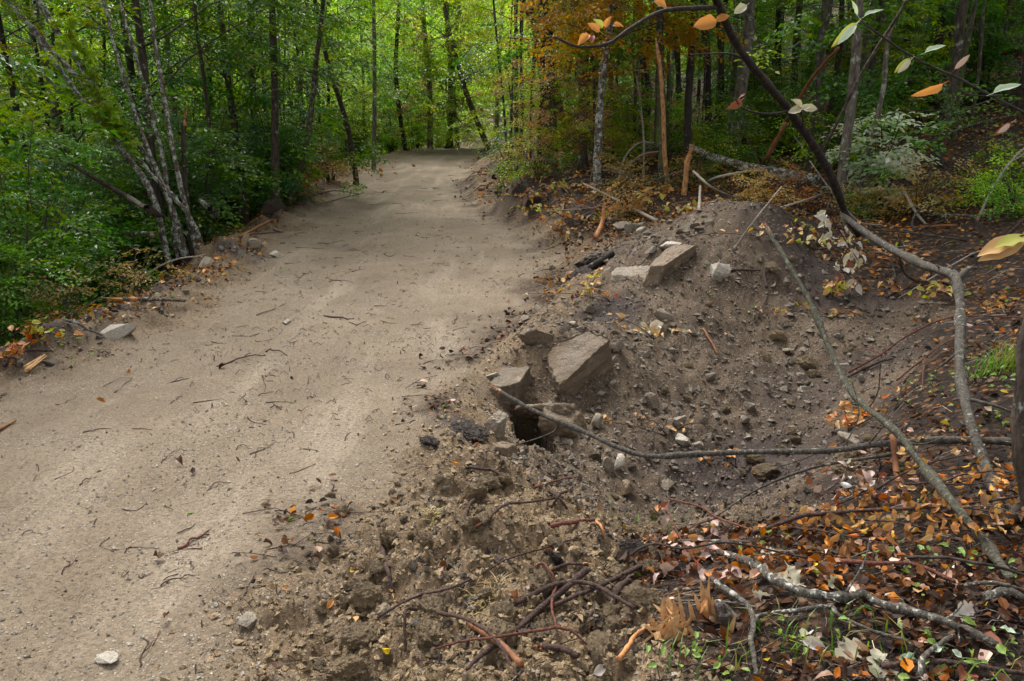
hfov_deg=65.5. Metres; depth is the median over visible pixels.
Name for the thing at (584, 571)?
stick
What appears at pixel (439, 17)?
distant wood
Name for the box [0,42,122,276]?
tree
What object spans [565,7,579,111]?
tree
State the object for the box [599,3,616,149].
tree
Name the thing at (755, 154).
dead stick
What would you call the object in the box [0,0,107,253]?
tree
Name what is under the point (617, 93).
sapling
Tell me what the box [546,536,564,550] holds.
dirt clod
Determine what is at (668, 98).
tree
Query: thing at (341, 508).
dirt clod
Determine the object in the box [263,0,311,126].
tree
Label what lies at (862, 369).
stick
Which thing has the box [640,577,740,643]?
splintered stump
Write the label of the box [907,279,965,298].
withered leaf bunch
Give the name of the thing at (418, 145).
shrub
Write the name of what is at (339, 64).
tree
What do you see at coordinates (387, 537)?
dirt clod
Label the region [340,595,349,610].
dirt clod
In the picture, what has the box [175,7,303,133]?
tree
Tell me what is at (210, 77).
tree
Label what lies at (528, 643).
soil crumbs
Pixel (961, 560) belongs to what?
stick
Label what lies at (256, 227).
stick
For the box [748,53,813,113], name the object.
shrub
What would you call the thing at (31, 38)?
tree
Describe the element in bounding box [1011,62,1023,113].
tree
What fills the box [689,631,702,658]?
seedling
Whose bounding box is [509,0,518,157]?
tree
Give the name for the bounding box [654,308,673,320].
stone
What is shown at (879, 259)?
withered leaf bunch
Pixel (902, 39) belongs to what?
shrub
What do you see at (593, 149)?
dead stick
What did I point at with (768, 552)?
fallen leaf
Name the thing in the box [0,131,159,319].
shrub
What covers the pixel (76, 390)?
road
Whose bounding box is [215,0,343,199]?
tree
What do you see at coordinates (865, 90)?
shrub
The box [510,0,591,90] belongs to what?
tree
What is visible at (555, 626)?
stick
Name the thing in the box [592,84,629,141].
shrub
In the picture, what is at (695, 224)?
stone
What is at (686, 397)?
dirt clod
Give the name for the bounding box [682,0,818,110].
tree
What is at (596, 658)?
dirt clod
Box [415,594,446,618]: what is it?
dirt clod
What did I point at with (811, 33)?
tree
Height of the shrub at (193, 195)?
2.740 m
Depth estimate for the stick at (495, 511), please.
3.12 m
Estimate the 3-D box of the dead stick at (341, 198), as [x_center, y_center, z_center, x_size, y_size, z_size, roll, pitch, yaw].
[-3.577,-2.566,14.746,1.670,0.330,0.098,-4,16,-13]
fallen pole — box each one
[581,181,658,222]
[608,171,682,204]
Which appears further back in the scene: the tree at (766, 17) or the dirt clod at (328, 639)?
the tree at (766, 17)
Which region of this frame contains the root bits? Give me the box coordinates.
[0,193,928,680]
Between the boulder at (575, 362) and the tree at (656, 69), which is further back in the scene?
the tree at (656, 69)
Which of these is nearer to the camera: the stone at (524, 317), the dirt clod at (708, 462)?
the dirt clod at (708, 462)
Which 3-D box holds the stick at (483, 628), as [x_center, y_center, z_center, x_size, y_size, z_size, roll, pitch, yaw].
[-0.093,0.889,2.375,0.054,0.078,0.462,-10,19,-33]
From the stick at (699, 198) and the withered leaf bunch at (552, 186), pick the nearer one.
the stick at (699, 198)
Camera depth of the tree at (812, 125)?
11.29 m
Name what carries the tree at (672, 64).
on the forest floor
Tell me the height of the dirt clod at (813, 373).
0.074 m
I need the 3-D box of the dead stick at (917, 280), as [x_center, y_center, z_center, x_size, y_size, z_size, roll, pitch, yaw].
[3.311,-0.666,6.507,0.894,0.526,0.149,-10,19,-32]
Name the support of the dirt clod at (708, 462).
on the dirt slope
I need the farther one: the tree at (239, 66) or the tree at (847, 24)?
the tree at (239, 66)
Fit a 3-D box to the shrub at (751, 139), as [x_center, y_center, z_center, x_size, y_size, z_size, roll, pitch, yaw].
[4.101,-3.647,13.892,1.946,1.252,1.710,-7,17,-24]
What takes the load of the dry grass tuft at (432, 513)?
on the dirt slope
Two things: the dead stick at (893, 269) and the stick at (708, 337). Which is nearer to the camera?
the stick at (708, 337)
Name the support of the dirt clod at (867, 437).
on the dirt slope
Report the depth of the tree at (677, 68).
16.96 m
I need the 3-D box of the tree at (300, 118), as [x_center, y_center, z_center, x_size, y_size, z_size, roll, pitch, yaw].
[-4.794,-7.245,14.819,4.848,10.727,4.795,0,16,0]
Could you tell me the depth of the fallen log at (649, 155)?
13.68 m
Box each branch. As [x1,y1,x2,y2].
[16,134,166,218]
[490,373,1010,514]
[554,0,861,236]
[745,454,1023,557]
[764,47,839,159]
[810,0,907,172]
[868,436,1009,505]
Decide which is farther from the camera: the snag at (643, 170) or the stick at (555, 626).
the snag at (643, 170)
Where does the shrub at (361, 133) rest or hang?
on the forest floor
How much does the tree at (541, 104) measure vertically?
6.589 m
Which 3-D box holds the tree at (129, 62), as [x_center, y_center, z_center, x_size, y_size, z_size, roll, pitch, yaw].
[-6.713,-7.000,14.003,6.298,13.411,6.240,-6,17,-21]
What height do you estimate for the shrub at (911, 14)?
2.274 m
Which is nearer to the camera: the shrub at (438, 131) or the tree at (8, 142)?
the tree at (8, 142)
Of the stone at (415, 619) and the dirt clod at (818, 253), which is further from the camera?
the dirt clod at (818, 253)
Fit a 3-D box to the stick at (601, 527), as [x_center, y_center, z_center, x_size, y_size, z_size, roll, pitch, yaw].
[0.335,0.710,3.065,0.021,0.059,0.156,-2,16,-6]
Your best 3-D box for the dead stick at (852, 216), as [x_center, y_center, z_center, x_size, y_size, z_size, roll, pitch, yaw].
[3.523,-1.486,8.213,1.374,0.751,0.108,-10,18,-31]
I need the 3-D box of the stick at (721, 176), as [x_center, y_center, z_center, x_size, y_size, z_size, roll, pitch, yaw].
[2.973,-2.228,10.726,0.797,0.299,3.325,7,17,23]
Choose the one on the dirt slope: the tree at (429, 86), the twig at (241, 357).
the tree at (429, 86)
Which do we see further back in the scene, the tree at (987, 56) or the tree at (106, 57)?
the tree at (106, 57)
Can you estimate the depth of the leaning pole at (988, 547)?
3.18 m
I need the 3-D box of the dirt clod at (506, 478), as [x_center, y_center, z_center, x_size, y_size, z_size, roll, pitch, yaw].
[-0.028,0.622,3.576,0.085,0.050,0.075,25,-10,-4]
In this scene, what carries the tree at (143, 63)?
on the forest floor
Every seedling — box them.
[24,316,93,364]
[645,639,700,680]
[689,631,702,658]
[711,655,750,680]
[778,615,847,658]
[884,492,930,521]
[887,542,1017,584]
[891,615,1015,680]
[896,356,1014,406]
[908,559,948,582]
[922,626,1017,680]
[942,359,1015,391]
[945,403,1009,430]
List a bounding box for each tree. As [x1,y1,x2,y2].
[0,0,66,259]
[0,0,73,219]
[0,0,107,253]
[0,0,141,304]
[0,0,141,319]
[0,0,165,291]
[0,0,235,308]
[0,0,300,275]
[0,1,163,193]
[0,3,153,149]
[0,3,199,280]
[0,10,90,161]
[0,42,96,320]
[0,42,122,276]
[0,115,40,221]
[1,4,96,194]
[1,8,50,209]
[2,0,203,272]
[2,0,305,215]
[2,2,97,158]
[3,1,65,185]
[4,0,221,184]
[5,0,104,239]
[15,9,72,155]
[20,2,73,156]
[24,0,329,273]
[38,4,123,149]
[51,1,163,149]
[56,0,155,291]
[63,0,154,159]
[66,0,349,223]
[77,0,155,138]
[91,0,245,152]
[97,0,286,135]
[101,1,270,118]
[111,6,213,146]
[115,0,346,221]
[128,1,203,99]
[129,11,191,112]
[145,0,270,135]
[155,0,375,216]
[163,0,217,235]
[169,0,293,138]
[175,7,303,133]
[179,0,369,179]
[196,5,340,118]
[205,0,261,108]
[208,0,383,181]
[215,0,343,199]
[226,1,305,137]
[235,0,430,203]
[235,3,419,166]
[235,6,338,161]
[239,11,366,144]
[242,4,293,126]
[250,11,255,216]
[261,4,379,174]
[261,28,355,172]
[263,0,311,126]
[267,3,324,186]
[278,0,319,127]
[279,0,388,184]
[279,9,313,117]
[286,0,452,169]
[290,37,354,156]
[302,0,413,160]
[304,0,344,174]
[310,5,383,122]
[324,1,359,165]
[330,0,436,128]
[340,0,476,151]
[343,1,445,150]
[345,6,421,117]
[355,0,482,148]
[356,11,440,150]
[367,0,525,148]
[391,0,529,149]
[394,0,525,152]
[402,2,468,147]
[433,0,629,174]
[436,0,591,154]
[437,0,627,175]
[442,0,545,145]
[456,0,573,139]
[475,0,513,125]
[480,0,506,162]
[495,0,528,158]
[501,0,747,192]
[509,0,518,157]
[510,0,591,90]
[512,0,523,159]
[514,3,516,146]
[519,0,568,164]
[523,0,683,153]
[527,0,559,168]
[532,0,537,137]
[537,0,557,178]
[543,15,549,175]
[556,0,734,186]
[563,17,687,144]
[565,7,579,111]
[569,2,663,121]
[570,0,588,170]
[573,0,666,100]
[587,56,591,152]
[590,0,595,173]
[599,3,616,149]
[601,0,650,91]
[602,0,741,177]
[606,0,669,96]
[607,1,665,87]
[629,0,699,92]
[631,11,636,117]
[632,0,642,148]
[634,0,819,166]
[634,17,713,123]
[637,1,644,145]
[639,0,801,134]
[643,2,729,135]
[644,2,654,103]
[645,0,761,78]
[645,1,783,130]
[650,0,742,106]
[652,87,657,161]
[665,20,670,155]
[682,0,800,121]
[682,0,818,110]
[697,0,818,114]
[700,1,706,139]
[712,0,841,114]
[724,0,791,62]
[725,1,734,100]
[733,0,1003,212]
[739,0,845,117]
[745,0,866,129]
[783,0,821,44]
[784,17,864,57]
[793,0,949,118]
[805,0,833,171]
[817,0,1021,168]
[828,0,905,86]
[832,0,1006,139]
[844,0,849,72]
[853,0,904,205]
[861,0,882,151]
[904,0,1012,100]
[925,0,1016,104]
[928,0,1023,109]
[938,2,959,118]
[946,1,954,53]
[966,0,984,128]
[997,0,1010,78]
[1008,319,1023,525]
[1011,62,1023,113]
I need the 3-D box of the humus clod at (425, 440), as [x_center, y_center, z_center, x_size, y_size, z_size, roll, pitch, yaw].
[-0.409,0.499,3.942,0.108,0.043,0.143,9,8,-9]
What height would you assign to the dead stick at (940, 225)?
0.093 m
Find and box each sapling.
[490,0,635,168]
[508,0,655,174]
[539,0,693,168]
[840,213,1014,528]
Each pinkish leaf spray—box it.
[646,501,741,584]
[806,458,908,504]
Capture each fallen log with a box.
[10,226,158,237]
[602,149,657,166]
[607,142,658,162]
[668,144,683,151]
[687,144,820,184]
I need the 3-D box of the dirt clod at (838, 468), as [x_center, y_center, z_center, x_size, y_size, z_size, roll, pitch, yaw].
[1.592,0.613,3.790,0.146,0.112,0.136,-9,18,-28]
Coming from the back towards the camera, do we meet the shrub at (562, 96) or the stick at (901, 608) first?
the shrub at (562, 96)
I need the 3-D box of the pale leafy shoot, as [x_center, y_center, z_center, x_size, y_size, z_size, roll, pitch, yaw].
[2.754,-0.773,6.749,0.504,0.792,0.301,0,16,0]
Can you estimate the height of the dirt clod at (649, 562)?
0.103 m
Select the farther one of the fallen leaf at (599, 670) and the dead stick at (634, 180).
the dead stick at (634, 180)
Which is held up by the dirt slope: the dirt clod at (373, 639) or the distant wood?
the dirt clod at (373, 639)
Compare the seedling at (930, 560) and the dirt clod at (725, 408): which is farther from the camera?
the dirt clod at (725, 408)
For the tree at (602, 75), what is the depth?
11.09 m
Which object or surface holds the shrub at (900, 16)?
on the forest floor
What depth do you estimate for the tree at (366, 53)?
40.60 m
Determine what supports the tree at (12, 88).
on the forest floor
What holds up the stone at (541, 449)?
on the dirt slope
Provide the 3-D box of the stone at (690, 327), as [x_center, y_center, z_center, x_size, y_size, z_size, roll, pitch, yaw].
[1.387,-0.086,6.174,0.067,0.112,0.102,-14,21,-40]
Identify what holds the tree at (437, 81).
on the forest floor
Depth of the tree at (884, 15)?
18.04 m
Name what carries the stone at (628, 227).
on the dirt slope
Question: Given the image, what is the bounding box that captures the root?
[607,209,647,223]
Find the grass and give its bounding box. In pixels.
[596,497,1021,680]
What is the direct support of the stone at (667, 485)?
on the dirt slope
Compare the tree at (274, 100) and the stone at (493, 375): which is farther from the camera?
the tree at (274, 100)
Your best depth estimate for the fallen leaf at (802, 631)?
2.19 m
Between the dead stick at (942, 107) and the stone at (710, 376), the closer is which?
the stone at (710, 376)
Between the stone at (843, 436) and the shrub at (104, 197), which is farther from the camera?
the shrub at (104, 197)
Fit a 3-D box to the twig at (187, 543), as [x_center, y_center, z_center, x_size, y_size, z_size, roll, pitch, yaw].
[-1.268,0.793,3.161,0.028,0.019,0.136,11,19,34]
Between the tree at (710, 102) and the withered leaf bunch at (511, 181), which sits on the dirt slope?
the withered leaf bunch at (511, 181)
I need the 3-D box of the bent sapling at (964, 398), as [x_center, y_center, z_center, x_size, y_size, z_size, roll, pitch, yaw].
[2.515,-0.248,4.951,0.357,0.628,4.815,4,16,14]
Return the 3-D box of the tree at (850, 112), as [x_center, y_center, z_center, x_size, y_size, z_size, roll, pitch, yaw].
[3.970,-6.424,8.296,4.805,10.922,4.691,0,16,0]
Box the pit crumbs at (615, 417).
[447,190,952,533]
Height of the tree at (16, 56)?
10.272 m
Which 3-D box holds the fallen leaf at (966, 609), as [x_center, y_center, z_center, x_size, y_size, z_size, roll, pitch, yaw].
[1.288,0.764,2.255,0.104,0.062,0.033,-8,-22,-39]
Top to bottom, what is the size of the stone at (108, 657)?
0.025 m
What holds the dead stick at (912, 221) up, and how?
on the forest floor
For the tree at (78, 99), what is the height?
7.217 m
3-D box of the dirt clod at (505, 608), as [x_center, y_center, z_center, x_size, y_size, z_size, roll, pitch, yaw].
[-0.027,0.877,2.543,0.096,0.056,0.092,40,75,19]
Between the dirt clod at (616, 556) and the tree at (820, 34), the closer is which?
the dirt clod at (616, 556)
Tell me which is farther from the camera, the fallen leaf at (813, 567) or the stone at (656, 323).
the stone at (656, 323)
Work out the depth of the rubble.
5.72 m
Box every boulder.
[484,410,507,436]
[489,366,531,434]
[491,441,516,455]
[514,403,576,419]
[519,328,552,345]
[538,407,586,437]
[547,330,613,394]
[611,265,649,281]
[642,244,695,286]
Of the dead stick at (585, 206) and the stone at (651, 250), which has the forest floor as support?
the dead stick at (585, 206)
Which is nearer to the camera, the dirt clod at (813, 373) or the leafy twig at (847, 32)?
the leafy twig at (847, 32)
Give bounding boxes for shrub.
[0,101,144,307]
[0,118,122,340]
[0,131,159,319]
[0,146,157,311]
[0,189,109,345]
[0,213,101,319]
[1,268,105,337]
[2,144,158,310]
[43,114,159,278]
[57,247,193,314]
[78,164,177,284]
[80,99,249,264]
[117,119,252,277]
[135,81,246,258]
[158,115,265,236]
[193,93,259,139]
[225,77,331,212]
[227,165,253,225]
[280,159,329,202]
[290,138,365,187]
[312,93,362,168]
[316,98,356,176]
[317,95,386,166]
[334,96,383,158]
[337,93,410,157]
[347,46,423,153]
[377,42,457,149]
[381,74,440,149]
[433,98,446,147]
[480,131,536,175]
[493,139,563,195]
[500,141,578,187]
[501,47,573,133]
[510,82,568,156]
[519,112,558,155]
[536,77,576,128]
[557,78,606,146]
[557,120,591,168]
[588,109,632,155]
[591,150,682,195]
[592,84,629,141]
[595,176,671,224]
[602,95,673,167]
[605,90,639,144]
[613,59,635,92]
[623,45,655,82]
[646,87,701,149]
[651,148,739,192]
[652,28,682,69]
[666,106,717,152]
[667,121,766,178]
[678,14,716,71]
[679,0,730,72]
[691,133,774,179]
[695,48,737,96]
[701,94,786,161]
[710,0,754,64]
[714,38,757,63]
[725,34,795,125]
[728,165,805,208]
[740,0,786,40]
[747,93,831,157]
[748,21,799,103]
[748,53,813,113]
[749,62,811,151]
[749,158,847,213]
[756,20,791,65]
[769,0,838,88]
[772,112,880,169]
[784,56,918,171]
[795,0,852,44]
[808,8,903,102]
[810,23,845,55]
[821,98,955,214]
[827,176,897,224]
[837,0,868,17]
[861,1,975,128]
[862,0,901,32]
[862,0,950,109]
[864,154,979,220]
[878,15,929,70]
[884,0,924,40]
[885,5,953,60]
[916,0,957,45]
[928,150,1023,206]
[949,130,1023,200]
[965,0,1023,67]
[965,170,1023,220]
[1011,1,1023,38]
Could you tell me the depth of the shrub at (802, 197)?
9.31 m
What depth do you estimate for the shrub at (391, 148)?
32.14 m
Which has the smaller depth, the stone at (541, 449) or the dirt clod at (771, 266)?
the stone at (541, 449)
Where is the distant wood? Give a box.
[0,0,792,141]
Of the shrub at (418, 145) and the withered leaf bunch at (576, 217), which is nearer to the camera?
the withered leaf bunch at (576, 217)
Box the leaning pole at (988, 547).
[762,222,1023,578]
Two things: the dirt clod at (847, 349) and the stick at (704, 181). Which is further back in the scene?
the stick at (704, 181)
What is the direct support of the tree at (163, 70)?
on the forest floor
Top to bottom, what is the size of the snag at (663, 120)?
2.136 m
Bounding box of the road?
[0,148,562,680]
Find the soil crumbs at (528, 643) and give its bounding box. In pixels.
[0,159,1023,680]
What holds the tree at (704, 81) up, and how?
on the forest floor
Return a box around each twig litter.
[119,113,1023,680]
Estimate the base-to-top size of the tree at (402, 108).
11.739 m
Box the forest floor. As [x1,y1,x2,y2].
[6,0,1023,680]
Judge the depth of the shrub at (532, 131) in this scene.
19.13 m
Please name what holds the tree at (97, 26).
on the forest floor
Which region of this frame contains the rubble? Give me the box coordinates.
[512,197,951,525]
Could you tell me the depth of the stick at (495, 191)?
14.67 m
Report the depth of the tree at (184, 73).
17.17 m
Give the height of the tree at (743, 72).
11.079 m
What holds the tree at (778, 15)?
on the forest floor
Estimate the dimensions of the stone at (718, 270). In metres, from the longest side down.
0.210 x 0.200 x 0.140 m
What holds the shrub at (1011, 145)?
on the forest floor
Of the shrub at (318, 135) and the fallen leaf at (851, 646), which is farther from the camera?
the shrub at (318, 135)
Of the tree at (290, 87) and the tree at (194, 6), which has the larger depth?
the tree at (290, 87)
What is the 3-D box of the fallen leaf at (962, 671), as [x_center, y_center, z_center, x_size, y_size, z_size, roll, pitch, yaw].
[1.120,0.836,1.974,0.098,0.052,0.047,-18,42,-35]
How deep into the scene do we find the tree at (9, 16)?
19.27 m
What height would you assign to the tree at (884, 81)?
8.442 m
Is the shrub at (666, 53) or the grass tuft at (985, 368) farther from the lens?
the shrub at (666, 53)
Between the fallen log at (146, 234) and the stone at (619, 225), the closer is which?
the stone at (619, 225)
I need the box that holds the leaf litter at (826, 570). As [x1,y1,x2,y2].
[0,4,1023,680]
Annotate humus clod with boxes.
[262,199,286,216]
[419,435,438,446]
[449,421,489,443]
[511,183,527,197]
[524,196,541,209]
[542,549,564,564]
[569,264,592,278]
[573,254,603,267]
[617,539,648,563]
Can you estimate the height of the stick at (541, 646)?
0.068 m
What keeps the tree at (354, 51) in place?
on the forest floor
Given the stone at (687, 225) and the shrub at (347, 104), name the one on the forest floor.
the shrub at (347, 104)
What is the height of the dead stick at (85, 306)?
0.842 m
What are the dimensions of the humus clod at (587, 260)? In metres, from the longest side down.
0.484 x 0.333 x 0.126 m
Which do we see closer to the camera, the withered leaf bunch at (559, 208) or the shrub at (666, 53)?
the withered leaf bunch at (559, 208)
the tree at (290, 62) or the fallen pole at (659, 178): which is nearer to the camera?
the fallen pole at (659, 178)
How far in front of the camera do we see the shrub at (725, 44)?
27.62 m
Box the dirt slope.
[0,1,955,680]
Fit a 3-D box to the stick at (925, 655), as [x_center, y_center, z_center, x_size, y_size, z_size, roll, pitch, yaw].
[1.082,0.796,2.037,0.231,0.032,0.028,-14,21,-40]
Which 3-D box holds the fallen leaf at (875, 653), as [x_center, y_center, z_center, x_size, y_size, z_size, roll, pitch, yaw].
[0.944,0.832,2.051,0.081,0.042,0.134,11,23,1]
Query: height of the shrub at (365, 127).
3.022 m
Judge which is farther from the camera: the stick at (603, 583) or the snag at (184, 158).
the snag at (184, 158)
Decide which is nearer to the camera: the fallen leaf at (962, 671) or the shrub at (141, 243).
the fallen leaf at (962, 671)
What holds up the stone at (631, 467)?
on the dirt slope
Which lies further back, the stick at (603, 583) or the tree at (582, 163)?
the tree at (582, 163)
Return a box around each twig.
[61,556,77,574]
[139,637,154,666]
[160,574,198,585]
[169,547,202,552]
[177,534,208,548]
[217,352,265,366]
[265,349,287,355]
[323,315,353,319]
[831,0,1023,135]
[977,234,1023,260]
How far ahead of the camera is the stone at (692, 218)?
7.69 m
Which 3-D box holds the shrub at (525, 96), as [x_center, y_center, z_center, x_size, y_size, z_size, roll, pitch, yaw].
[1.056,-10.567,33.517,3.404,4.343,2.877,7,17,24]
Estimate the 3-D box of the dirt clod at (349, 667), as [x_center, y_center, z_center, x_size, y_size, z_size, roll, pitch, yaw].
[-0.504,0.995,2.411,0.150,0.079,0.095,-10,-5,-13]
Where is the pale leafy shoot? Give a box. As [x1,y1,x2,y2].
[807,202,866,294]
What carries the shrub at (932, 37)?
on the forest floor
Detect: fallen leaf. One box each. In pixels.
[327,599,334,608]
[592,664,605,675]
[753,590,773,600]
[761,546,774,554]
[778,570,805,586]
[784,560,803,584]
[799,628,813,636]
[800,635,825,649]
[805,565,830,576]
[828,575,838,588]
[830,636,864,661]
[866,640,897,677]
[877,493,888,500]
[884,599,899,602]
[954,600,977,621]
[958,664,978,680]
[976,631,1001,643]
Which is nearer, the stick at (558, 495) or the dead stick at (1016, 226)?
the stick at (558, 495)
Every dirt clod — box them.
[311,659,325,672]
[316,609,327,615]
[321,654,369,680]
[324,634,334,642]
[325,543,339,557]
[326,492,335,497]
[334,504,347,516]
[338,621,383,650]
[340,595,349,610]
[343,579,356,590]
[348,581,382,608]
[351,573,374,583]
[360,611,370,617]
[368,562,385,573]
[368,632,378,644]
[379,529,399,548]
[380,594,393,604]
[380,651,392,664]
[388,488,396,494]
[395,619,402,627]
[407,532,414,539]
[413,616,442,647]
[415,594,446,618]
[416,532,434,547]
[418,587,439,599]
[429,647,439,658]
[432,474,443,483]
[436,586,455,611]
[444,553,459,564]
[457,516,487,532]
[462,481,487,502]
[468,627,479,635]
[475,505,484,513]
[475,510,488,526]
[477,474,499,490]
[480,587,491,598]
[482,618,516,648]
[483,649,495,665]
[490,601,515,622]
[497,473,513,484]
[525,566,560,596]
[527,564,544,572]
[532,615,559,641]
[541,555,563,565]
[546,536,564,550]
[552,575,564,587]
[570,549,580,556]
[575,559,587,570]
[579,663,588,672]
[580,623,588,634]
[586,630,617,657]
[591,652,602,667]
[602,600,621,619]
[604,614,627,631]
[609,329,618,334]
[609,566,621,579]
[610,492,619,499]
[614,547,618,560]
[621,479,634,495]
[621,583,660,610]
[623,656,637,671]
[624,605,636,616]
[626,523,649,534]
[631,579,647,586]
[637,557,666,578]
[645,543,662,559]
[648,504,659,518]
[660,386,668,394]
[682,394,690,401]
[684,361,693,367]
[698,457,711,464]
[705,301,712,305]
[721,404,730,412]
[735,467,746,475]
[743,454,765,463]
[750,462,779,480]
[757,349,771,361]
[765,261,778,271]
[769,329,785,340]
[778,444,788,448]
[786,399,794,405]
[786,428,797,435]
[790,435,801,442]
[796,354,816,368]
[807,369,820,377]
[814,250,822,257]
[815,459,822,465]
[830,457,861,473]
[836,450,857,459]
[842,346,854,353]
[860,433,877,441]
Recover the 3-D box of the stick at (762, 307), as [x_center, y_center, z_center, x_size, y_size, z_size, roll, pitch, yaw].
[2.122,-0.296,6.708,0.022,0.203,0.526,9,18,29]
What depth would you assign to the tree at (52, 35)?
14.98 m
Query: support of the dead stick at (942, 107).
on the forest floor
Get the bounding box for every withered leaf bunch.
[0,339,38,366]
[8,319,83,342]
[325,164,420,178]
[478,183,566,203]
[491,163,584,186]
[509,186,581,213]
[518,178,581,194]
[524,203,636,222]
[524,212,581,230]
[525,283,618,302]
[547,200,627,237]
[554,182,610,207]
[558,267,603,298]
[583,183,689,199]
[585,410,710,435]
[606,184,717,211]
[607,312,693,338]
[622,185,680,200]
[637,193,752,214]
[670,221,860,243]
[699,441,844,473]
[747,301,862,318]
[786,218,920,249]
[822,245,928,265]
[822,279,856,297]
[824,386,899,430]
[878,271,951,297]
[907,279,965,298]
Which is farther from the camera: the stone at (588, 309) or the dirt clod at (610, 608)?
the stone at (588, 309)
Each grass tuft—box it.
[413,506,444,525]
[462,589,497,617]
[466,572,527,602]
[966,351,1013,378]
[971,332,1019,374]
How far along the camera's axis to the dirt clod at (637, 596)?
2.51 m
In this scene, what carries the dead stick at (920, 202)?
on the forest floor
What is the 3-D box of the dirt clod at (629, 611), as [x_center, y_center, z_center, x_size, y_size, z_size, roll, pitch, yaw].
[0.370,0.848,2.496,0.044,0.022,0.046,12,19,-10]
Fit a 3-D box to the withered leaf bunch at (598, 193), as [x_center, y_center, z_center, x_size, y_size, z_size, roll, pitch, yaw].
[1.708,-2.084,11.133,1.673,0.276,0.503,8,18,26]
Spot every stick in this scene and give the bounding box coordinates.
[0,420,15,430]
[2,349,51,366]
[23,354,46,372]
[58,292,109,317]
[64,319,101,335]
[102,297,185,301]
[127,254,205,292]
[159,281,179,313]
[191,231,283,259]
[198,198,219,217]
[238,219,273,237]
[293,190,357,201]
[319,192,363,203]
[377,538,575,617]
[380,544,395,599]
[403,606,417,651]
[433,562,586,649]
[436,611,519,677]
[464,490,487,515]
[465,566,589,670]
[467,622,523,666]
[469,458,511,480]
[480,188,507,192]
[482,493,580,525]
[492,167,500,178]
[516,580,635,609]
[530,561,645,621]
[533,476,578,488]
[533,642,579,658]
[545,198,624,211]
[549,489,567,509]
[550,490,567,507]
[550,518,594,527]
[550,562,593,571]
[558,130,627,168]
[559,150,610,171]
[565,250,614,279]
[593,203,605,238]
[595,520,605,537]
[607,166,658,194]
[612,578,631,604]
[616,151,658,179]
[616,624,650,661]
[618,141,654,176]
[626,245,633,256]
[629,541,807,558]
[669,498,767,534]
[674,152,711,177]
[677,539,757,543]
[692,170,734,197]
[697,185,701,208]
[699,568,922,676]
[702,328,717,354]
[704,469,726,502]
[707,165,776,183]
[715,537,1002,651]
[731,268,760,270]
[733,186,781,251]
[741,116,777,186]
[754,191,827,207]
[754,288,771,322]
[763,267,768,287]
[778,204,967,241]
[794,136,811,168]
[810,161,886,227]
[811,537,849,543]
[834,558,955,582]
[848,315,1023,372]
[848,358,892,377]
[849,186,971,211]
[852,218,957,227]
[864,218,895,282]
[880,658,1023,675]
[885,283,929,297]
[890,434,907,515]
[896,338,954,390]
[897,232,949,285]
[898,250,980,297]
[900,185,926,224]
[902,216,952,233]
[905,101,1019,153]
[905,133,1011,157]
[907,555,1023,575]
[911,83,1006,128]
[911,189,949,227]
[913,206,999,217]
[915,632,957,677]
[928,169,998,200]
[936,182,1021,198]
[944,141,1008,154]
[960,580,1023,590]
[975,148,1023,220]
[980,587,1023,600]
[1005,217,1023,234]
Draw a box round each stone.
[12,358,23,366]
[41,358,59,365]
[94,651,118,663]
[97,323,135,338]
[198,256,213,269]
[237,611,256,629]
[247,238,260,251]
[269,250,283,256]
[377,602,391,616]
[410,617,418,625]
[442,486,450,489]
[467,595,477,602]
[486,372,500,377]
[504,520,510,525]
[521,315,529,320]
[536,447,543,453]
[561,453,568,458]
[568,321,576,326]
[582,305,595,312]
[591,413,603,428]
[596,390,605,395]
[596,620,602,626]
[603,457,613,472]
[612,221,629,229]
[613,339,624,351]
[614,453,624,469]
[624,223,639,231]
[628,465,635,469]
[631,644,637,651]
[636,226,646,233]
[644,392,658,408]
[645,246,655,253]
[650,320,666,333]
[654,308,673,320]
[658,239,668,246]
[659,241,680,248]
[661,480,674,491]
[662,403,667,409]
[672,415,686,427]
[675,433,690,445]
[682,221,692,228]
[686,323,696,335]
[689,215,695,222]
[690,222,700,227]
[692,441,703,448]
[694,226,703,230]
[704,219,714,224]
[705,372,715,380]
[710,262,731,279]
[739,387,747,392]
[740,415,749,422]
[744,402,755,411]
[781,461,787,468]
[782,348,793,353]
[837,431,858,443]
[839,363,850,370]
[858,374,864,380]
[889,337,898,343]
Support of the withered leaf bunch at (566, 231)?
on the dirt slope
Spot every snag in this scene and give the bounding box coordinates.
[181,108,194,258]
[635,72,644,179]
[655,39,670,191]
[681,140,694,194]
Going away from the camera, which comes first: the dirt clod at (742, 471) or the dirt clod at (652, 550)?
the dirt clod at (652, 550)
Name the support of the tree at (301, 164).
on the dirt slope
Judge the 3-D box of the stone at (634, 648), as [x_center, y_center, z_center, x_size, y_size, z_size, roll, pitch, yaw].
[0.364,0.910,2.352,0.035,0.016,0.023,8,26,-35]
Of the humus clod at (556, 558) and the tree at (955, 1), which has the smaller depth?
the humus clod at (556, 558)
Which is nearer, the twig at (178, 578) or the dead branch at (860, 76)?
the twig at (178, 578)

